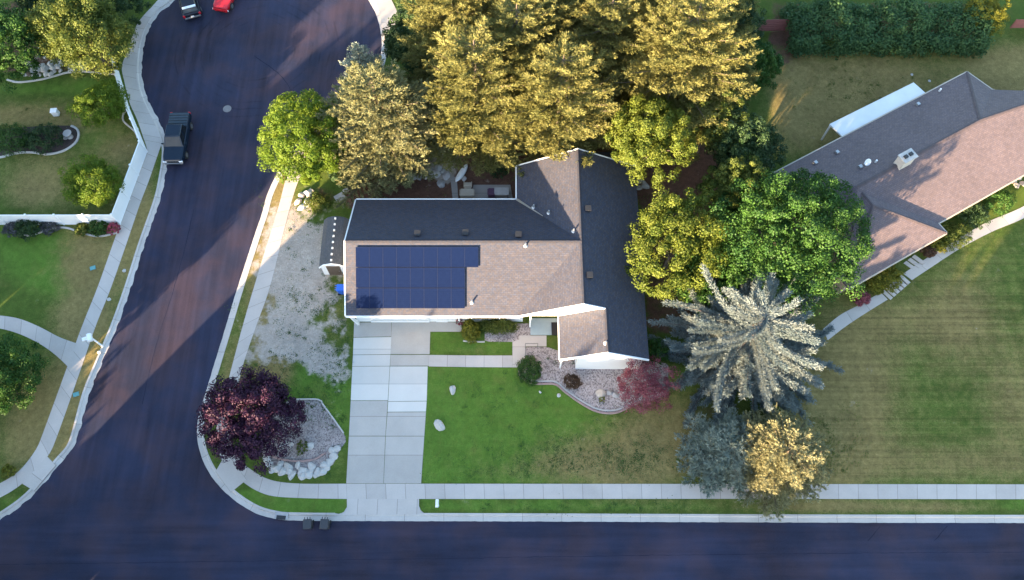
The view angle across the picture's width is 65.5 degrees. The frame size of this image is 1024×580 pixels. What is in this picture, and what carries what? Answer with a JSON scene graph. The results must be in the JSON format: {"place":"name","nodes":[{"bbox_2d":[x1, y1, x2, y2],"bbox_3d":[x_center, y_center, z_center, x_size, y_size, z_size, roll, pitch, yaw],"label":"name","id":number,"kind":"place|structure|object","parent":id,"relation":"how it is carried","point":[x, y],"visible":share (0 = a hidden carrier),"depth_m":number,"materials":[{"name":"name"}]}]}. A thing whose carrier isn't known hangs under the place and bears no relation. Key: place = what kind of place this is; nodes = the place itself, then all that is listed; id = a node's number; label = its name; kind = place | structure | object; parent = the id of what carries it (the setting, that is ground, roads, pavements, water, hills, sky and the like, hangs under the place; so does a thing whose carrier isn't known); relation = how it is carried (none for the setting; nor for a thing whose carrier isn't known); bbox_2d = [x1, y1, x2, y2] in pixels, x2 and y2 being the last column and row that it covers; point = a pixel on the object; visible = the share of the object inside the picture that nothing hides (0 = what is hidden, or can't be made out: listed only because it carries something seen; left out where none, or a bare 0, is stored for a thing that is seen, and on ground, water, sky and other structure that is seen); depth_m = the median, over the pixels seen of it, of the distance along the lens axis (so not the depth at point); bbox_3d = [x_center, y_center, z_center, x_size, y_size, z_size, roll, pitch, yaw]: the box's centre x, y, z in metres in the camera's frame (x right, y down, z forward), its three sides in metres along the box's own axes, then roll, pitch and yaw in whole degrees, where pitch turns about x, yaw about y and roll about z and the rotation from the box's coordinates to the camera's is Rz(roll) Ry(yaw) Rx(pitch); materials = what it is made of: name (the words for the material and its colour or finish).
{"place":"outdoors","nodes":[
{"label":"outdoors","id":0,"kind":"place"},
{"bbox_2d":[0,316,76,365],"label":"front path","id":1,"kind":"structure","parent":0,"point":[62,349],"depth_m":66.53,"materials":[{"name":"concrete"}]},
{"bbox_2d":[22,456,55,490],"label":"sidewalk","id":2,"kind":"structure","parent":0,"point":[39,474],"depth_m":61.98,"materials":[{"name":"concrete"}]},
{"bbox_2d":[0,140,160,496],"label":"sidewalk","id":3,"kind":"structure","parent":0,"point":[41,453],"depth_m":66.82,"materials":[{"name":"concrete"}]},
{"bbox_2d":[0,0,161,510],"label":"yard","id":4,"kind":"structure","parent":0,"point":[50,284],"depth_m":69.82,"materials":[{"name":"plant"}]},
{"bbox_2d":[0,1,48,93],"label":"garden tree","id":5,"kind":"object","parent":4,"relation":"on","point":[14,25],"visible":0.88,"depth_m":72.50,"materials":[{"name":"green plant"}]},
{"bbox_2d":[0,332,50,414],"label":"garden tree","id":6,"kind":"object","parent":4,"relation":"on","point":[14,359],"visible":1,"depth_m":61.98,"materials":[{"name":"green plant"}]},
{"bbox_2d":[15,219,42,241],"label":"flower shrub","id":7,"kind":"object","parent":4,"relation":"on","point":[21,222],"visible":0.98,"depth_m":69.61,"materials":[{"name":"green plant"}]},
{"bbox_2d":[14,0,56,22],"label":"garden tree","id":8,"kind":"object","parent":4,"relation":"on","point":[26,4],"visible":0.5,"depth_m":75.96,"materials":[{"name":"green plant"}]},
{"bbox_2d":[0,126,76,155],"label":"mulch bed","id":9,"kind":"object","parent":4,"relation":"on","point":[66,144],"visible":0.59,"depth_m":74.25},
{"bbox_2d":[0,122,28,156],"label":"round shrub","id":10,"kind":"object","parent":9,"relation":"on","point":[14,131],"visible":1,"depth_m":72.88,"materials":[{"name":"green plant"}]},
{"bbox_2d":[0,125,79,157],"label":"bed edging","id":11,"kind":"object","parent":9,"relation":"on","point":[67,148],"visible":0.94,"depth_m":73.71,"materials":[{"name":"concrete"}]},
{"bbox_2d":[25,122,64,155],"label":"round shrub","id":12,"kind":"object","parent":9,"relation":"on","point":[45,130],"visible":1,"depth_m":73.05,"materials":[{"name":"green plant"}]},
{"bbox_2d":[39,221,60,236],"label":"flower shrub","id":13,"kind":"object","parent":4,"relation":"on","point":[53,224],"visible":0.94,"depth_m":70.08,"materials":[{"name":"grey plant"}]},
{"bbox_2d":[0,140,147,224],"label":"fence","id":14,"kind":"object","parent":4,"relation":"on","point":[130,180],"visible":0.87,"depth_m":70.24,"materials":[{"name":"white plastic"}]},
{"bbox_2d":[23,0,137,81],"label":"garden tree","id":15,"kind":"object","parent":4,"relation":"on","point":[66,22],"visible":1,"depth_m":72.46,"materials":[{"name":"green plant"}]},
{"bbox_2d":[56,153,125,208],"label":"garden tree","id":16,"kind":"object","parent":4,"relation":"on","point":[96,168],"visible":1,"depth_m":69.06,"materials":[{"name":"green plant"}]},
{"bbox_2d":[64,78,130,128],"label":"garden tree","id":17,"kind":"object","parent":4,"relation":"on","point":[100,94],"visible":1,"depth_m":72.48,"materials":[{"name":"green plant"}]},
{"bbox_2d":[87,220,108,236],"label":"flower shrub","id":18,"kind":"object","parent":4,"relation":"on","point":[99,225],"visible":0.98,"depth_m":69.86,"materials":[{"name":"green plant"}]},
{"bbox_2d":[90,0,152,29],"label":"garden tree","id":19,"kind":"object","parent":4,"relation":"on","point":[139,8],"visible":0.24,"depth_m":77.37,"materials":[{"name":"green plant"}]},
{"bbox_2d":[111,58,147,151],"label":"fence","id":20,"kind":"object","parent":4,"relation":"on","point":[130,115],"visible":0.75,"depth_m":74.63,"materials":[{"name":"white plastic"}]},
{"bbox_2d":[122,0,167,142],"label":"sidewalk","id":21,"kind":"structure","parent":0,"point":[148,128],"depth_m":76.75,"materials":[{"name":"concrete"}]},
{"bbox_2d":[216,453,246,491],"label":"sidewalk","id":22,"kind":"structure","parent":0,"point":[231,476],"depth_m":61.98,"materials":[{"name":"concrete"}]},
{"bbox_2d":[216,157,346,498],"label":"sidewalk","id":23,"kind":"structure","parent":0,"point":[256,482],"depth_m":66.64,"materials":[{"name":"concrete"}]},
{"bbox_2d":[346,436,384,482],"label":"driveway","id":24,"kind":"structure","parent":0,"point":[365,461],"depth_m":62.44,"materials":[{"name":"concrete"}]},
{"bbox_2d":[349,401,387,435],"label":"driveway","id":25,"kind":"structure","parent":0,"point":[368,418],"depth_m":63.75,"materials":[{"name":"concrete"}]},
{"bbox_2d":[351,366,389,399],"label":"driveway","id":26,"kind":"structure","parent":0,"point":[370,382],"depth_m":64.91,"materials":[{"name":"concrete"}]},
{"bbox_2d":[352,355,389,365],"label":"driveway","id":27,"kind":"structure","parent":0,"point":[371,360],"depth_m":65.69,"materials":[{"name":"concrete"}]},
{"bbox_2d":[353,337,390,354],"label":"driveway","id":28,"kind":"structure","parent":0,"point":[370,345],"depth_m":66.22,"materials":[{"name":"concrete"}]},
{"bbox_2d":[354,322,390,336],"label":"driveway","id":29,"kind":"structure","parent":0,"point":[372,329],"depth_m":66.78,"materials":[{"name":"concrete"}]},
{"bbox_2d":[340,499,422,514],"bbox_3d":[-9.945,16.620,61.032,6.669,0.060,1.168,0,66,0],"label":"driveway apron","id":30,"kind":"object","parent":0,"point":[378,506],"visible":1,"depth_m":61.04,"materials":[{"name":"concrete"}]},
{"bbox_2d":[375,0,396,28],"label":"driveway","id":31,"kind":"structure","parent":0,"point":[386,9],"depth_m":80.51,"materials":[{"name":"concrete"}]},
{"bbox_2d":[384,436,423,482],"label":"driveway","id":32,"kind":"structure","parent":0,"point":[403,459],"depth_m":62.44,"materials":[{"name":"concrete"}]},
{"bbox_2d":[386,412,425,435],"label":"driveway","id":33,"kind":"structure","parent":0,"point":[405,423],"depth_m":63.55,"materials":[{"name":"concrete"}]},
{"bbox_2d":[388,401,426,411],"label":"driveway","id":34,"kind":"structure","parent":0,"point":[414,406],"depth_m":64.14,"materials":[{"name":"concrete"}]},
{"bbox_2d":[388,366,427,400],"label":"driveway","id":35,"kind":"structure","parent":0,"point":[407,383],"depth_m":64.91,"materials":[{"name":"concrete"}]},
{"bbox_2d":[390,355,428,365],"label":"driveway","id":36,"kind":"structure","parent":0,"point":[409,360],"depth_m":65.69,"materials":[{"name":"concrete"}]},
{"bbox_2d":[391,322,461,353],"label":"driveway","id":37,"kind":"structure","parent":0,"point":[410,337],"depth_m":66.60,"materials":[{"name":"concrete"}]},
{"bbox_2d":[429,355,511,366],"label":"front path","id":38,"kind":"structure","parent":0,"point":[470,360],"depth_m":65.69,"materials":[{"name":"concrete"}]},
{"bbox_2d":[0,0,1023,579],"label":"road","id":39,"kind":"structure","parent":0,"point":[132,482],"depth_m":61.39,"materials":[{"name":"asphalt"}]},
{"bbox_2d":[161,112,192,164],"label":"pickup truck","id":40,"kind":"object","parent":39,"relation":"on","point":[179,126],"visible":1,"depth_m":72.79,"materials":[{"name":"blue paint"}]},
{"bbox_2d":[179,0,202,19],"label":"parked car","id":41,"kind":"object","parent":39,"relation":"on","point":[190,9],"visible":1,"depth_m":79.21,"materials":[{"name":"black paint"}]},
{"bbox_2d":[212,0,233,12],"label":"parked car","id":42,"kind":"object","parent":39,"relation":"on","point":[223,5],"visible":1,"depth_m":79.99,"materials":[{"name":"red paint"}]},
{"bbox_2d":[512,335,545,366],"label":"front path","id":43,"kind":"structure","parent":0,"point":[518,350],"depth_m":66.25,"materials":[{"name":"concrete"}]},
{"bbox_2d":[204,0,1023,514],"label":"yard","id":44,"kind":"structure","parent":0,"point":[930,364],"depth_m":65.33,"materials":[{"name":"plant"}]},
{"bbox_2d":[194,364,306,476],"bbox_3d":[-20.065,9.845,60.901,8.309,5.743,7.640,41,73,16],"label":"plum tree","id":45,"kind":"object","parent":44,"relation":"on","point":[245,428],"visible":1,"depth_m":59.76,"materials":[{"name":"purple plant"}]},
{"bbox_2d":[224,190,355,480],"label":"weeds","id":46,"kind":"object","parent":44,"relation":"on","point":[337,364],"visible":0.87,"depth_m":66.25,"materials":[{"name":"green plant"}]},
{"bbox_2d":[256,88,351,185],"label":"leafy tree","id":47,"kind":"object","parent":44,"relation":"on","point":[308,167],"visible":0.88,"depth_m":67.19,"materials":[{"name":"green plant"}]},
{"bbox_2d":[262,400,345,473],"bbox_3d":[-16.539,11.626,63.176,6.759,0.001,6.028,0,66,0],"label":"gravel bed","id":48,"kind":"object","parent":44,"relation":"on","point":[319,435],"visible":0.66,"depth_m":63.14,"materials":[{"name":"gravel"}]},
{"bbox_2d":[304,191,330,214],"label":"ground shrub","id":49,"kind":"object","parent":44,"relation":"on","point":[314,201],"visible":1,"depth_m":71.06,"materials":[{"name":"green plant"}]},
{"bbox_2d":[319,216,348,274],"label":"shed","id":50,"kind":"structure","parent":44,"relation":"on","point":[331,262],"depth_m":67.69,"materials":[{"name":"white plastic"}]},
{"bbox_2d":[338,42,383,88],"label":"pine tree","id":51,"kind":"object","parent":44,"relation":"on","point":[363,58],"visible":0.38,"depth_m":73.16,"materials":[{"name":"grey plant"}]},
{"bbox_2d":[310,55,449,208],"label":"spruce tree","id":52,"kind":"object","parent":44,"relation":"on","point":[386,119],"visible":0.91,"depth_m":67.52,"materials":[{"name":"green plant"}]},
{"bbox_2d":[381,0,429,77],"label":"bushy tree","id":53,"kind":"object","parent":44,"relation":"on","point":[390,41],"visible":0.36,"depth_m":73.33,"materials":[{"name":"green plant"}]},
{"bbox_2d":[392,0,497,105],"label":"pine tree","id":54,"kind":"object","parent":44,"relation":"on","point":[432,17],"visible":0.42,"depth_m":67.66,"materials":[{"name":"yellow plant"}]},
{"bbox_2d":[0,42,938,483],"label":"leaf litter","id":55,"kind":"object","parent":44,"relation":"on","point":[680,356],"visible":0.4,"depth_m":72.63,"materials":[{"name":"brown plant"}]},
{"bbox_2d":[460,318,480,344],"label":"hedge shrub","id":56,"kind":"object","parent":44,"relation":"on","point":[469,335],"visible":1,"depth_m":65.84,"materials":[{"name":"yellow plant"}]},
{"bbox_2d":[421,15,531,176],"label":"pine tree","id":57,"kind":"object","parent":44,"relation":"on","point":[463,86],"visible":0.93,"depth_m":65.60,"materials":[{"name":"green plant"}]},
{"bbox_2d":[473,185,512,197],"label":"patio","id":58,"kind":"structure","parent":44,"relation":"on","point":[480,191],"depth_m":72.09,"materials":[{"name":"concrete"}]},
{"bbox_2d":[344,148,648,368],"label":"house","id":59,"kind":"structure","parent":44,"relation":"on","point":[552,238],"depth_m":64.22,"materials":[{"name":"brown"}]},
{"bbox_2d":[369,318,428,321],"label":"garage door","id":60,"kind":"structure","parent":59,"relation":"in","point":[371,319],"depth_m":66.40,"materials":[{"name":"white paint"}]},
{"bbox_2d":[479,318,518,335],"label":"hedge shrub","id":61,"kind":"object","parent":44,"relation":"on","point":[502,325],"visible":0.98,"depth_m":66.17,"materials":[{"name":"green plant"}]},
{"bbox_2d":[485,323,529,341],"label":"gravel bed","id":62,"kind":"object","parent":44,"relation":"on","point":[524,329],"visible":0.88,"depth_m":66.58,"materials":[{"name":"gravel"}]},
{"bbox_2d":[460,0,563,140],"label":"pine tree","id":63,"kind":"object","parent":44,"relation":"on","point":[509,15],"visible":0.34,"depth_m":64.60,"materials":[{"name":"yellow plant"}]},
{"bbox_2d":[530,318,557,334],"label":"porch floor","id":64,"kind":"structure","parent":44,"relation":"on","point":[540,326],"depth_m":66.80,"materials":[{"name":"concrete"}]},
{"bbox_2d":[496,30,623,177],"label":"pine tree","id":65,"kind":"object","parent":44,"relation":"on","point":[563,96],"visible":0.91,"depth_m":65.28,"materials":[{"name":"green plant"}]},
{"bbox_2d":[420,322,716,518],"bbox_3d":[4.317,12.070,62.953,24.477,0.119,16.014,28,69,11],"label":"clover","id":66,"kind":"object","parent":44,"relation":"on","point":[635,457],"visible":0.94,"depth_m":62.48,"materials":[{"name":"green plant"}]},
{"bbox_2d":[523,347,667,411],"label":"gravel bed","id":67,"kind":"object","parent":44,"relation":"on","point":[595,380],"visible":0.57,"depth_m":65.12,"materials":[{"name":"gravel"}]},
{"bbox_2d":[515,355,542,386],"bbox_3d":[1.410,6.543,64.826,2.293,1.058,2.816,0,66,0],"label":"clipped shrub","id":68,"kind":"object","parent":67,"relation":"on","point":[527,361],"visible":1,"depth_m":64.68,"materials":[{"name":"green plant"}]},
{"bbox_2d":[562,374,582,388],"bbox_3d":[4.941,7.369,64.470,1.712,0.777,1.342,0,66,0],"label":"brown shrub","id":69,"kind":"object","parent":67,"relation":"on","point":[572,381],"visible":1,"depth_m":64.35,"materials":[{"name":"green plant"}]},
{"bbox_2d":[519,374,652,413],"bbox_3d":[5.695,8.542,64.482,11.203,0.140,2.203,13,67,5],"label":"bed edging","id":70,"kind":"object","parent":67,"relation":"on","point":[578,401],"visible":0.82,"depth_m":64.19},
{"bbox_2d":[617,354,683,414],"bbox_3d":[10.867,7.486,63.098,5.412,3.566,5.221,0,66,0],"label":"red maple","id":71,"kind":"object","parent":67,"relation":"on","point":[642,389],"visible":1,"depth_m":62.22,"materials":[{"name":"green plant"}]},
{"bbox_2d":[557,0,655,125],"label":"pine tree","id":72,"kind":"object","parent":44,"relation":"on","point":[608,28],"visible":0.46,"depth_m":66.16,"materials":[{"name":"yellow plant"}]},
{"bbox_2d":[582,0,685,84],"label":"pine tree","id":73,"kind":"object","parent":44,"relation":"on","point":[642,12],"visible":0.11,"depth_m":66.31,"materials":[{"name":"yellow plant"}]},
{"bbox_2d":[603,93,697,189],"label":"leafy tree","id":74,"kind":"object","parent":44,"relation":"on","point":[641,127],"visible":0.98,"depth_m":65.41,"materials":[{"name":"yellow plant"}]},
{"bbox_2d":[645,338,669,364],"bbox_3d":[11.449,4.946,64.864,2.883,1.445,2.418,0,66,0],"label":"ground shrub","id":75,"kind":"object","parent":44,"relation":"on","point":[653,343],"visible":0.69,"depth_m":64.76,"materials":[{"name":"green plant"}]},
{"bbox_2d":[623,185,733,306],"bbox_3d":[13.502,-3.275,65.039,9.044,8.605,10.350,0,66,0],"label":"leafy tree","id":76,"kind":"object","parent":44,"relation":"on","point":[658,218],"visible":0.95,"depth_m":62.79,"materials":[{"name":"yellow plant"}]},
{"bbox_2d":[605,0,763,163],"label":"pine tree","id":77,"kind":"object","parent":44,"relation":"on","point":[691,57],"visible":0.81,"depth_m":64.85,"materials":[{"name":"green plant"}]},
{"bbox_2d":[669,236,750,315],"bbox_3d":[16.594,-0.822,65.529,7.016,5.768,8.009,0,66,0],"label":"bushy tree","id":78,"kind":"object","parent":44,"relation":"on","point":[723,283],"visible":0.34,"depth_m":63.98,"materials":[{"name":"green plant"}]},
{"bbox_2d":[677,86,749,153],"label":"leafy tree","id":79,"kind":"object","parent":44,"relation":"on","point":[709,131],"visible":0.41,"depth_m":67.77,"materials":[{"name":"green plant"}]},
{"bbox_2d":[674,404,760,504],"bbox_3d":[16.317,12.213,60.462,7.803,4.726,7.916,0,66,0],"label":"pine tree","id":80,"kind":"object","parent":44,"relation":"on","point":[714,453],"visible":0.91,"depth_m":60.04,"materials":[{"name":"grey plant"}]},
{"bbox_2d":[690,0,760,36],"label":"pine tree","id":81,"kind":"object","parent":44,"relation":"on","point":[738,6],"visible":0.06,"depth_m":72.97,"materials":[{"name":"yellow plant"}]},
{"bbox_2d":[696,155,770,218],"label":"leafy tree","id":82,"kind":"object","parent":44,"relation":"on","point":[736,170],"visible":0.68,"depth_m":65.52,"materials":[{"name":"green plant"}]},
{"bbox_2d":[646,261,843,429],"bbox_3d":[18.664,3.619,61.176,15.251,10.277,16.064,35,71,14],"label":"blue spruce","id":83,"kind":"object","parent":44,"relation":"on","point":[738,345],"visible":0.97,"depth_m":60.83,"materials":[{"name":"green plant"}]},
{"bbox_2d":[704,105,788,195],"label":"bushy tree","id":84,"kind":"object","parent":44,"relation":"on","point":[752,135],"visible":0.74,"depth_m":67.31,"materials":[{"name":"green plant"}]},
{"bbox_2d":[730,26,762,104],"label":"pine tree","id":85,"kind":"object","parent":44,"relation":"on","point":[745,68],"visible":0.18,"depth_m":70.11,"materials":[{"name":"green plant"}]},
{"bbox_2d":[728,0,767,37],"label":"bushy tree","id":86,"kind":"object","parent":44,"relation":"on","point":[759,19],"visible":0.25,"depth_m":74.20,"materials":[{"name":"green plant"}]},
{"bbox_2d":[749,36,783,89],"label":"bushy tree","id":87,"kind":"object","parent":44,"relation":"on","point":[768,57],"visible":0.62,"depth_m":72.96,"materials":[{"name":"green plant"}]},
{"bbox_2d":[758,19,788,30],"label":"fence","id":88,"kind":"object","parent":44,"relation":"on","point":[777,25],"visible":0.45,"depth_m":78.72,"materials":[{"name":"red wood"}]},
{"bbox_2d":[703,167,875,316],"bbox_3d":[21.993,-3.641,63.700,13.604,11.389,12.454,0,66,0],"label":"maple tree","id":89,"kind":"object","parent":44,"relation":"on","point":[823,224],"visible":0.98,"depth_m":60.88,"materials":[{"name":"green plant"}]},
{"bbox_2d":[851,288,870,306],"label":"garden shrub","id":90,"kind":"object","parent":44,"relation":"on","point":[866,298],"visible":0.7,"depth_m":67.21,"materials":[{"name":"red plant"}]},
{"bbox_2d":[866,276,884,295],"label":"garden shrub","id":91,"kind":"object","parent":44,"relation":"on","point":[876,290],"visible":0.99,"depth_m":67.75,"materials":[{"name":"green plant"}]},
{"bbox_2d":[776,0,996,59],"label":"hedge","id":92,"kind":"object","parent":44,"relation":"on","point":[809,17],"visible":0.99,"depth_m":76.80,"materials":[{"name":"green plant"}]},
{"bbox_2d":[870,264,905,292],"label":"garden shrub","id":93,"kind":"object","parent":44,"relation":"on","point":[893,271],"visible":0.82,"depth_m":67.66,"materials":[{"name":"green plant"}]},
{"bbox_2d":[883,275,909,299],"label":"steps","id":94,"kind":"structure","parent":44,"relation":"on","point":[905,283],"depth_m":68.19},
{"bbox_2d":[776,71,1023,293],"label":"house","id":95,"kind":"structure","parent":44,"relation":"on","point":[914,164],"depth_m":68.84,"materials":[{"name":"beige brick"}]},
{"bbox_2d":[939,221,972,251],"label":"garden shrub","id":96,"kind":"object","parent":44,"relation":"on","point":[959,227],"visible":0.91,"depth_m":69.11,"materials":[{"name":"green plant"}]},
{"bbox_2d":[956,200,992,229],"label":"garden shrub","id":97,"kind":"object","parent":44,"relation":"on","point":[982,210],"visible":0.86,"depth_m":69.97,"materials":[{"name":"green plant"}]},
{"bbox_2d":[961,0,1011,35],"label":"golden bush","id":98,"kind":"object","parent":44,"relation":"on","point":[1000,15],"visible":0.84,"depth_m":75.95,"materials":[{"name":"yellow plant"}]},
{"bbox_2d":[982,188,1016,217],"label":"garden shrub","id":99,"kind":"object","parent":44,"relation":"on","point":[1006,193],"visible":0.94,"depth_m":70.42,"materials":[{"name":"green plant"}]},
{"bbox_2d":[346,484,1023,498],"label":"sidewalk","id":100,"kind":"structure","parent":0,"point":[663,491],"depth_m":61.46,"materials":[{"name":"concrete"}]},
{"bbox_2d":[824,294,887,339],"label":"front path","id":101,"kind":"structure","parent":0,"point":[842,321],"depth_m":67.32,"materials":[{"name":"concrete"}]},
{"bbox_2d":[904,206,1023,279],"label":"front path","id":102,"kind":"structure","parent":0,"point":[1005,220],"depth_m":70.38,"materials":[{"name":"concrete"}]},
{"label":"ground","id":103,"kind":"structure","parent":0,"visible":0},
{"bbox_2d":[0,0,173,518],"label":"kerb","id":104,"kind":"structure","parent":103,"relation":"on","point":[57,461],"depth_m":68.35,"materials":[{"name":"concrete"}]},
{"bbox_2d":[507,0,600,50],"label":"pine tree","id":105,"kind":"object","parent":103,"relation":"on","point":[562,14],"visible":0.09,"depth_m":66.16,"materials":[{"name":"green plant"}]},
{"bbox_2d":[197,0,1023,522],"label":"kerb","id":106,"kind":"structure","parent":103,"relation":"on","point":[791,518],"depth_m":60.77,"materials":[{"name":"concrete"}]},
{"bbox_2d":[717,403,835,521],"bbox_3d":[19.956,12.563,59.212,8.624,6.738,8.602,-39,72,-15],"label":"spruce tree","id":107,"kind":"object","parent":103,"relation":"on","point":[787,457],"visible":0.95,"depth_m":58.25,"materials":[{"name":"yellow plant"}]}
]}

